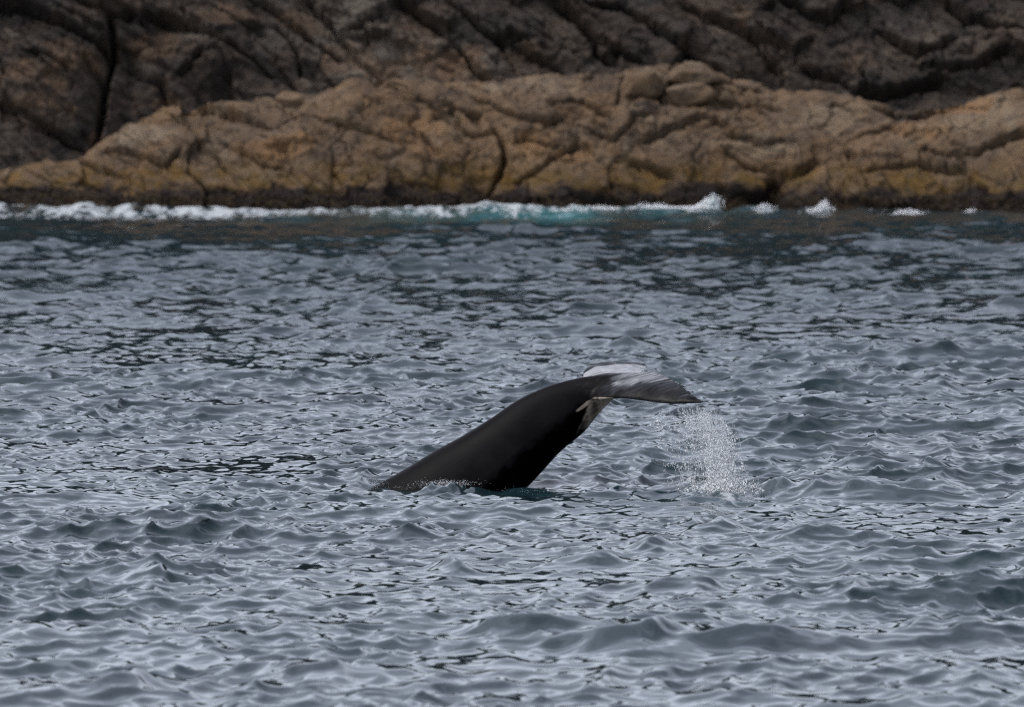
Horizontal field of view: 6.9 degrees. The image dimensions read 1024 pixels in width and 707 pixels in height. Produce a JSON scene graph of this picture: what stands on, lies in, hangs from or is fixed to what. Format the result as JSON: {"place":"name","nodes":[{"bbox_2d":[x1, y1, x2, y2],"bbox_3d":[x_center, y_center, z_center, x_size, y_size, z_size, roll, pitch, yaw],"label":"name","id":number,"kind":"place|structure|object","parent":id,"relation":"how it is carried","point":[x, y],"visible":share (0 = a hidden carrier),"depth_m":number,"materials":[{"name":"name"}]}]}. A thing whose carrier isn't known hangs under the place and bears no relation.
{"place":"outdoors","nodes":[
{"label":"outdoors","id":0,"kind":"place"},
{"bbox_2d":[0,201,1023,706],"bbox_3d":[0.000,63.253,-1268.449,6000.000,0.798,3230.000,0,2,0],"label":"sea","id":1,"kind":"structure","parent":0,"point":[212,419],"depth_m":141.97,"materials":[{"name":"liquid"}]},
{"bbox_2d":[369,361,703,491],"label":"whale","id":2,"kind":"object","parent":1,"relation":"in","point":[524,441],"visible":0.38,"depth_m":135.22},
{"bbox_2d":[354,477,754,495],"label":"wash drops","id":3,"kind":"object","parent":1,"relation":"on","point":[444,484],"visible":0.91,"depth_m":134.48,"materials":[{"name":"white liquid"}]},
{"bbox_2d":[420,201,716,210],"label":"surf spray","id":4,"kind":"object","parent":1,"relation":"on","point":[660,206],"visible":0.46,"depth_m":291.48,"materials":[{"name":"white liquid"}]},
{"bbox_2d":[679,193,724,211],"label":"wave burst","id":5,"kind":"object","parent":1,"relation":"on","point":[713,201],"visible":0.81,"depth_m":293.42,"materials":[{"name":"liquid"}]},
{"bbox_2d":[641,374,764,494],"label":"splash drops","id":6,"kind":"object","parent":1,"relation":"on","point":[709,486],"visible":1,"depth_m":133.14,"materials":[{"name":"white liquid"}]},
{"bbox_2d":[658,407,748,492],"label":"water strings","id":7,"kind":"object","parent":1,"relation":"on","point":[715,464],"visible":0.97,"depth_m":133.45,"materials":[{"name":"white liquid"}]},
{"bbox_2d":[752,203,777,212],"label":"wave burst","id":8,"kind":"object","parent":1,"relation":"on","point":[766,210],"visible":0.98,"depth_m":294.06,"materials":[{"name":"liquid"}]},
{"bbox_2d":[807,199,835,212],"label":"wave burst","id":9,"kind":"object","parent":1,"relation":"on","point":[819,208],"visible":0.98,"depth_m":292.34,"materials":[{"name":"liquid"}]},
{"bbox_2d":[891,209,924,214],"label":"wave burst","id":10,"kind":"object","parent":1,"relation":"on","point":[907,212],"visible":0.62,"depth_m":291.72,"materials":[{"name":"liquid"}]},
{"bbox_2d":[0,0,1023,170],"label":"cliff","id":11,"kind":"structure","parent":0,"point":[79,79],"depth_m":307.31,"materials":[{"name":"grey stone"}]},
{"bbox_2d":[0,61,1023,211],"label":"shore ledge","id":12,"kind":"object","parent":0,"point":[550,135],"visible":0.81,"depth_m":298.97,"materials":[{"name":"brown stone"}]},
{"bbox_2d":[235,101,251,103],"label":"boulder","id":13,"kind":"object","parent":12,"relation":"on","point":[243,102],"visible":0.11,"depth_m":304.51,"materials":[{"name":"brown stone"}]},
{"bbox_2d":[275,91,306,108],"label":"boulder","id":14,"kind":"object","parent":12,"relation":"on","point":[293,100],"visible":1,"depth_m":300.89,"materials":[{"name":"brown stone"}]},
{"bbox_2d":[329,114,349,126],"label":"boulder","id":15,"kind":"object","parent":12,"relation":"on","point":[340,120],"visible":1,"depth_m":299.38,"materials":[{"name":"brown stone"}]},
{"bbox_2d":[0,192,1023,212],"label":"seaweed","id":16,"kind":"object","parent":12,"relation":"on","point":[46,199],"visible":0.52,"depth_m":297.38,"materials":[{"name":"brown plant"}]},
{"bbox_2d":[568,170,605,206],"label":"boulder","id":17,"kind":"object","parent":12,"relation":"on","point":[584,186],"visible":0.88,"depth_m":296.92,"materials":[{"name":"brown stone"}]},
{"bbox_2d":[620,70,663,99],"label":"boulder","id":18,"kind":"object","parent":12,"relation":"on","point":[646,84],"visible":1,"depth_m":301.07,"materials":[{"name":"brown stone"}]},
{"bbox_2d":[666,82,717,107],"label":"boulder","id":19,"kind":"object","parent":12,"relation":"on","point":[696,94],"visible":1,"depth_m":300.64,"materials":[{"name":"brown stone"}]},
{"bbox_2d":[666,64,719,85],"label":"boulder","id":20,"kind":"object","parent":12,"relation":"on","point":[679,74],"visible":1,"depth_m":301.44,"materials":[{"name":"brown stone"}]},
{"bbox_2d":[727,172,765,204],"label":"boulder","id":21,"kind":"object","parent":12,"relation":"on","point":[750,187],"visible":0.94,"depth_m":298.30,"materials":[{"name":"brown stone"}]},
{"bbox_2d":[732,80,768,88],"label":"boulder","id":22,"kind":"object","parent":12,"relation":"on","point":[748,82],"visible":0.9,"depth_m":304.02,"materials":[{"name":"brown stone"}]}
]}

